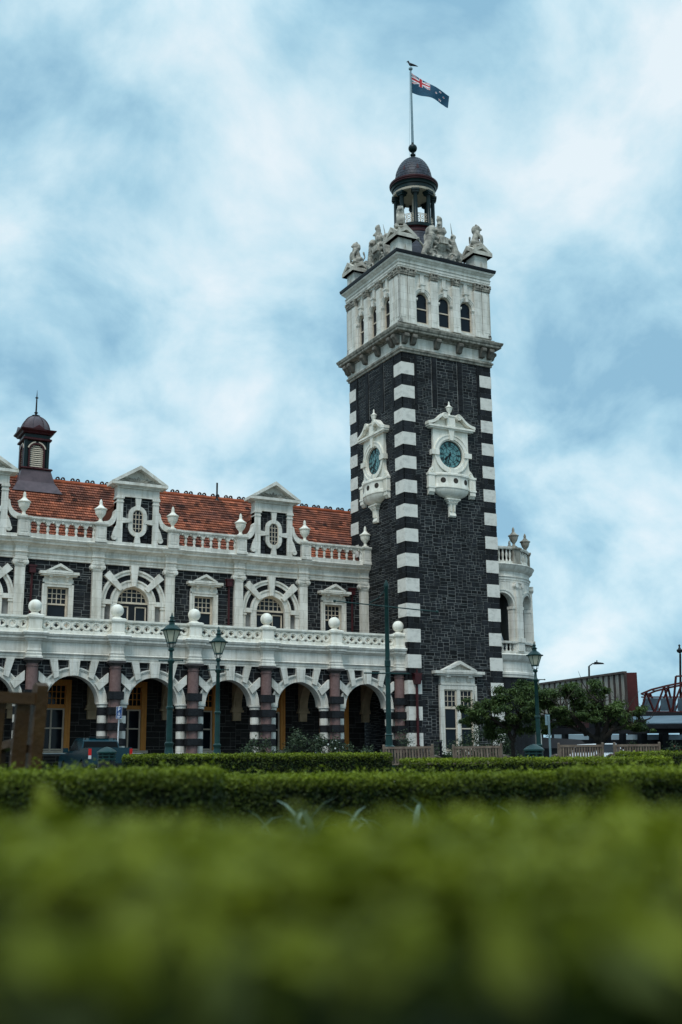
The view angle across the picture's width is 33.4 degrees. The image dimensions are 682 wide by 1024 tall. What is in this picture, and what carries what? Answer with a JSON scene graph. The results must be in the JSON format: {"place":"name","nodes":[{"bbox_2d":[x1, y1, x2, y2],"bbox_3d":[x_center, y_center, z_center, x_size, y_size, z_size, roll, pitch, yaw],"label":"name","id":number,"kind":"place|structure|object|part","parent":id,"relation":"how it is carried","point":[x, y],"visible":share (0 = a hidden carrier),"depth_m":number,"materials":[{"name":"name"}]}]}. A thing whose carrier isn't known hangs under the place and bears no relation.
{"place":"outdoors","nodes":[
{"label":"outdoors","id":0,"kind":"place"},
{"bbox_2d":[0,0,681,753],"label":"sky","id":1,"kind":"structure","parent":0,"point":[188,188],"materials":[{"name":"blue"}]},
{"label":"soil","id":2,"kind":"structure","parent":0,"visible":0},
{"bbox_2d":[0,757,226,824],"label":"hedge","id":3,"kind":"object","parent":2,"relation":"on","point":[135,791],"visible":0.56,"depth_m":4.48,"materials":[{"name":"green plant"}]},
{"bbox_2d":[292,799,331,826],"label":"strap leaf plant","id":4,"kind":"object","parent":2,"relation":"on","point":[313,813],"visible":0.03,"depth_m":4.57,"materials":[{"name":"green plant"}]},
{"bbox_2d":[277,800,363,827],"bbox_3d":[-0.082,1.320,4.428,0.584,0.374,0.831,-3,-13,10],"label":"strap leaf plant","id":5,"kind":"object","parent":2,"relation":"on","point":[306,816],"visible":0.03,"depth_m":4.28,"materials":[{"name":"green plant"}]},
{"bbox_2d":[0,783,681,1023],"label":"hedge","id":6,"kind":"object","parent":2,"relation":"on","point":[515,914],"visible":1,"depth_m":0.35,"materials":[{"name":"green plant"}]},
{"bbox_2d":[340,797,421,821],"bbox_3d":[0.485,1.377,4.727,0.746,0.384,0.743,-12,-17,42],"label":"strap leaf plant","id":7,"kind":"object","parent":2,"relation":"on","point":[419,803],"visible":0.02,"depth_m":4.68,"materials":[{"name":"green plant"}]},
{"bbox_2d":[335,804,452,821],"bbox_3d":[0.261,1.354,4.551,0.792,0.357,0.556,2,-13,-11],"label":"strap leaf plant","id":8,"kind":"object","parent":2,"relation":"on","point":[414,815],"visible":0.01,"depth_m":4.70,"materials":[{"name":"green plant"}]},
{"bbox_2d":[222,764,580,832],"bbox_3d":[0.297,1.712,6.184,1.994,0.680,0.678,0,-13,-3],"label":"hedge","id":9,"kind":"object","parent":2,"relation":"on","point":[260,796],"visible":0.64,"depth_m":5.93,"materials":[{"name":"green plant"}]},
{"bbox_2d":[554,749,681,815],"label":"hedge","id":10,"kind":"object","parent":2,"relation":"on","point":[654,793],"visible":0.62,"depth_m":5.04,"materials":[{"name":"green plant"}]},
{"bbox_3d":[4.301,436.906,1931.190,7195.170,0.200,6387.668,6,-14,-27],"label":"ground","id":11,"kind":"structure","parent":0,"visible":0},
{"bbox_2d":[0,682,48,784],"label":"bench","id":12,"kind":"object","parent":11,"relation":"on","point":[24,745],"visible":0.5,"depth_m":6.46,"materials":[{"name":"brown wood"}]},
{"bbox_2d":[121,751,392,785],"bbox_3d":[-1.631,5.157,22.356,5.346,0.869,0.922,2,-13,-11],"label":"hedge","id":13,"kind":"object","parent":11,"relation":"on","point":[284,763],"visible":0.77,"depth_m":22.13,"materials":[{"name":"green plant"}]},
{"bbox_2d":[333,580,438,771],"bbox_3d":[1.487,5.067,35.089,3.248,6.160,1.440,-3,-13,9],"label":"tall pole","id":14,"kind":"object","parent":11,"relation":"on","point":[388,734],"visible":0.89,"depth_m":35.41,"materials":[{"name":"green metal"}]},
{"bbox_2d":[395,754,672,783],"bbox_3d":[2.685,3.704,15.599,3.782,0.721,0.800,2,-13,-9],"label":"hedge","id":15,"kind":"object","parent":11,"relation":"on","point":[466,764],"visible":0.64,"depth_m":15.32,"materials":[{"name":"green plant"}]},
{"bbox_2d":[545,714,551,756],"bbox_3d":[6.793,7.592,36.939,0.129,1.962,0.534,-5,-13,19],"label":"sign post","id":16,"kind":"object","parent":11,"relation":"on","point":[547,719],"visible":0.76,"depth_m":36.95,"materials":[{"name":"grey metal"}]},
{"bbox_2d":[615,750,681,765],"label":"hedge","id":17,"kind":"object","parent":11,"relation":"on","point":[677,759],"visible":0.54,"depth_m":24.11,"materials":[{"name":"green plant"}]},
{"label":"forecourt","id":18,"kind":"structure","parent":0,"visible":0},
{"bbox_2d":[58,736,132,777],"bbox_3d":[-10.612,10.552,48.803,2.280,1.740,5.340,6,-14,-26],"label":"pickup truck","id":19,"kind":"object","parent":18,"relation":"on","point":[81,750],"visible":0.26,"depth_m":47.95,"materials":[{"name":"teal paint"}]},
{"bbox_3d":[-11.349,10.005,48.666,0.128,0.440,1.830,6,-14,-26],"label":"side window","id":20,"kind":"part","parent":19,"relation":"part of","materials":[{"name":"black glass"}]},
{"bbox_2d":[116,706,121,741],"bbox_3d":[-10.362,10.718,52.947,0.269,3.251,0.743,1,-13,-6],"label":"parking sign","id":21,"kind":"object","parent":18,"relation":"on","point":[119,713],"visible":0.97,"depth_m":52.91,"materials":[{"name":"blue metal"}]},
{"bbox_2d":[239,732,284,757],"bbox_3d":[-2.934,8.653,39.927,1.663,1.816,1.676,6,-14,-27],"label":"rose bush","id":22,"kind":"object","parent":18,"relation":"on","point":[252,749],"visible":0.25,"depth_m":40.13,"materials":[{"name":"green plant"}]},
{"bbox_2d":[0,396,541,769],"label":"station building","id":23,"kind":"structure","parent":18,"relation":"on","point":[100,583],"depth_m":60.13,"materials":[{"name":"stone"}]},
{"bbox_2d":[43,679,71,753],"bbox_3d":[-14.422,10.175,56.540,2.040,3.640,0.370,6,-14,-27],"label":"loggia window","id":24,"kind":"structure","parent":23,"relation":"in","point":[57,727],"depth_m":56.74,"materials":[{"name":"beige paint"}]},
{"bbox_2d":[125,682,147,752],"bbox_3d":[-10.923,10.551,58.357,2.040,3.640,0.370,6,-14,-27],"label":"loggia window","id":25,"kind":"structure","parent":23,"relation":"in","point":[136,710],"depth_m":58.59,"materials":[{"name":"beige paint"}]},
{"bbox_2d":[203,684,215,752],"bbox_3d":[-7.424,10.928,60.175,2.040,3.640,0.370,6,-14,-27],"label":"loggia window","id":26,"kind":"structure","parent":23,"relation":"in","point":[209,716],"depth_m":60.42,"materials":[{"name":"beige paint"}]},
{"bbox_2d":[276,689,284,752],"bbox_3d":[-3.925,11.304,61.992,2.040,3.640,0.370,6,-14,-27],"label":"loggia window","id":27,"kind":"structure","parent":23,"relation":"in","point":[280,712],"depth_m":62.26,"materials":[{"name":"beige paint"}]},
{"bbox_2d":[319,695,350,751],"bbox_3d":[-0.425,11.680,63.810,2.040,3.640,0.370,6,-14,-27],"label":"loggia window","id":28,"kind":"structure","parent":23,"relation":"in","point":[346,713],"depth_m":64.03,"materials":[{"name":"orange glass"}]},
{"bbox_2d":[269,727,319,757],"bbox_3d":[-1.603,8.840,41.203,2.438,2.042,1.277,4,-13,-18],"label":"rose bush","id":29,"kind":"object","parent":18,"relation":"on","point":[296,741],"visible":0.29,"depth_m":41.22,"materials":[{"name":"green plant"}]},
{"bbox_2d":[312,730,348,756],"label":"rose bush","id":30,"kind":"object","parent":18,"relation":"on","point":[321,742],"visible":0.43,"depth_m":39.88,"materials":[{"name":"green plant"}]},
{"bbox_2d":[335,742,373,756],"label":"rose bush","id":31,"kind":"object","parent":18,"relation":"on","point":[366,749],"visible":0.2,"depth_m":40.18,"materials":[{"name":"green plant"}]},
{"bbox_2d":[393,720,420,757],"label":"rose bush","id":32,"kind":"object","parent":18,"relation":"on","point":[406,739],"visible":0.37,"depth_m":40.06,"materials":[{"name":"green plant"}]},
{"bbox_2d":[336,67,505,757],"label":"clock tower","id":33,"kind":"structure","parent":18,"relation":"on","point":[415,364],"depth_m":65.78,"materials":[{"name":"stone"}]},
{"bbox_2d":[360,315,363,345],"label":"arched window","id":34,"kind":"structure","parent":33,"relation":"in","point":[361,321],"depth_m":70.50,"materials":[{"name":"white glass"}]},
{"bbox_2d":[372,307,376,337],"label":"arched window","id":35,"kind":"structure","parent":33,"relation":"in","point":[374,326],"depth_m":69.17,"materials":[{"name":"black glass"}]},
{"bbox_2d":[385,298,389,329],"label":"arched window","id":36,"kind":"structure","parent":33,"relation":"in","point":[387,306],"depth_m":67.80,"materials":[{"name":"black glass"}]},
{"bbox_2d":[416,293,427,324],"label":"arched window","id":37,"kind":"structure","parent":33,"relation":"in","point":[422,311],"depth_m":67.09,"materials":[{"name":"black glass"}]},
{"bbox_2d":[412,74,448,107],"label":"flag","id":38,"kind":"object","parent":33,"relation":"attached to","point":[420,87],"visible":1,"depth_m":74.00,"materials":[{"name":"blue fabric"}]},
{"bbox_2d":[438,298,449,328],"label":"arched window","id":39,"kind":"structure","parent":33,"relation":"in","point":[444,318],"depth_m":67.80,"materials":[{"name":"black glass"}]},
{"bbox_2d":[432,661,484,754],"bbox_3d":[6.510,10.726,62.292,3.240,5.060,0.502,6,-14,-27],"label":"window","id":40,"kind":"structure","parent":33,"relation":"in","point":[457,680],"depth_m":62.30,"materials":[{"name":"stone"}]},
{"bbox_2d":[460,302,471,333],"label":"arched window","id":41,"kind":"structure","parent":33,"relation":"in","point":[465,311],"depth_m":68.51,"materials":[{"name":"black glass"}]},
{"bbox_2d":[439,740,441,757],"bbox_3d":[3.883,9.549,44.090,0.130,1.340,0.124,6,-14,-27],"label":"iron post","id":42,"kind":"object","parent":18,"relation":"on","point":[440,746],"visible":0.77,"depth_m":44.15,"materials":[{"name":"metal"}]},
{"bbox_2d":[434,740,452,757],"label":"shrub","id":43,"kind":"object","parent":18,"relation":"on","point":[436,751],"visible":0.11,"depth_m":52.19,"materials":[{"name":"green plant"}]},
{"bbox_2d":[443,726,523,757],"bbox_3d":[6.380,10.437,50.111,4.044,2.726,1.756,-1,-13,1],"label":"shrub","id":44,"kind":"object","parent":18,"relation":"on","point":[503,738],"visible":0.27,"depth_m":50.23,"materials":[{"name":"green plant"}]},
{"bbox_2d":[451,678,541,756],"bbox_3d":[6.643,8.480,46.662,4.007,3.335,2.728,2,-13,-12],"label":"tree","id":45,"kind":"object","parent":18,"relation":"on","point":[495,705],"visible":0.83,"depth_m":46.79,"materials":[{"name":"green plant"}]},
{"bbox_2d":[526,643,545,746],"bbox_3d":[6.729,6.717,38.949,0.676,4.542,0.528,-1,-13,0],"label":"street lamp","id":46,"kind":"object","parent":18,"relation":"on","point":[534,655],"visible":0.74,"depth_m":39.08,"materials":[{"name":"green metal"}]},
{"bbox_2d":[542,737,584,757],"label":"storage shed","id":47,"kind":"structure","parent":18,"relation":"on","point":[545,742],"depth_m":70.17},
{"bbox_2d":[514,674,656,753],"bbox_3d":[9.634,8.077,44.876,5.602,3.447,2.872,2,-13,-9],"label":"tree","id":48,"kind":"object","parent":18,"relation":"on","point":[595,710],"visible":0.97,"depth_m":44.72,"materials":[{"name":"green plant"}]},
{"bbox_2d":[567,743,623,756],"bbox_3d":[13.758,12.863,59.451,4.030,1.460,1.760,11,-17,-42],"label":"parked car","id":49,"kind":"object","parent":18,"relation":"on","point":[608,748],"visible":0.02,"depth_m":58.60,"materials":[{"name":"white paint"}]},
{"bbox_3d":[12.535,12.172,58.430,0.320,0.360,1.360,11,-17,-42],"label":"rear window","id":50,"kind":"part","parent":49,"relation":"part of","materials":[{"name":"black glass"}]},
{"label":"side window","id":51,"kind":"part","parent":49,"relation":"part of","materials":[{"name":"grey glass"}]},
{"bbox_2d":[588,660,603,675],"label":"road light","id":52,"kind":"object","parent":18,"relation":"on","point":[595,663],"visible":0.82,"depth_m":99.92,"materials":[{"name":"grey metal"}]},
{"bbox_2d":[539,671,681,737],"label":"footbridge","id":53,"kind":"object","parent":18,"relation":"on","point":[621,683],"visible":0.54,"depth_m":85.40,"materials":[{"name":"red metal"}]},
{"bbox_2d":[542,715,681,751],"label":"cars","id":54,"kind":"object","parent":18,"relation":"on","point":[664,726],"visible":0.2,"depth_m":79.29,"materials":[{"name":"grey metal"}]},
{"bbox_2d":[612,740,650,752],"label":"shrub","id":55,"kind":"object","parent":18,"relation":"on","point":[634,748],"visible":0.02,"depth_m":46.01,"materials":[{"name":"green plant"}]},
{"bbox_2d":[642,740,681,755],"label":"shrub","id":56,"kind":"object","parent":18,"relation":"on","point":[673,747],"visible":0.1,"depth_m":42.10,"materials":[{"name":"green plant"}]},
{"bbox_2d":[677,644,681,734],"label":"road light","id":57,"kind":"object","parent":18,"relation":"on","point":[679,650],"visible":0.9,"depth_m":87.92,"materials":[{"name":"metal"}]},
{"label":"path","id":58,"kind":"structure","parent":0,"visible":0},
{"bbox_2d":[97,747,116,767],"bbox_3d":[-6.824,7.336,33.028,0.580,0.985,0.580,6,-14,-27],"label":"litter bin","id":59,"kind":"object","parent":58,"relation":"on","point":[107,753],"visible":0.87,"depth_m":32.88,"materials":[{"name":"green metal"}]},
{"bbox_2d":[159,613,183,753],"bbox_3d":[-4.579,4.930,30.418,0.676,4.483,0.528,-1,-13,0],"label":"street lamp","id":60,"kind":"object","parent":58,"relation":"on","point":[171,631],"visible":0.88,"depth_m":30.50,"materials":[{"name":"green metal"}]},
{"bbox_2d":[207,626,228,757],"bbox_3d":[-3.797,5.849,34.941,0.676,4.670,0.528,-1,-13,0],"label":"street lamp","id":61,"kind":"object","parent":58,"relation":"on","point":[218,642],"visible":0.86,"depth_m":35.03,"materials":[{"name":"green metal"}]},
{"bbox_2d":[382,744,440,764],"bbox_3d":[2.073,7.306,33.249,1.591,0.970,0.665,-6,-14,23],"label":"bench","id":62,"kind":"object","parent":58,"relation":"on","point":[431,749],"visible":0.43,"depth_m":33.02,"materials":[{"name":"brown wood"}]},
{"bbox_2d":[452,744,509,763],"bbox_3d":[4.169,7.397,33.744,1.591,0.970,0.665,-7,-14,28],"label":"bench","id":63,"kind":"object","parent":58,"relation":"on","point":[459,748],"visible":0.52,"depth_m":33.55,"materials":[{"name":"brown wood"}]},
{"bbox_2d":[523,744,543,762],"bbox_3d":[5.286,6.848,31.036,0.580,0.985,0.580,-11,-16,38],"label":"litter bin","id":64,"kind":"object","parent":58,"relation":"on","point":[531,750],"visible":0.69,"depth_m":30.90,"materials":[{"name":"green metal"}]},
{"bbox_2d":[551,742,603,762],"bbox_3d":[6.943,7.264,33.275,1.410,0.970,0.665,1,-13,-8],"label":"bench","id":65,"kind":"object","parent":58,"relation":"on","point":[560,750],"visible":0.57,"depth_m":33.05,"materials":[{"name":"brown wood"}]},
{"bbox_2d":[607,742,660,755],"bbox_3d":[8.605,7.249,33.280,1.410,0.970,0.665,0,-13,-4],"label":"bench","id":66,"kind":"object","parent":58,"relation":"on","point":[626,746],"visible":0.27,"depth_m":33.06,"materials":[{"name":"brown wood"}]}
]}

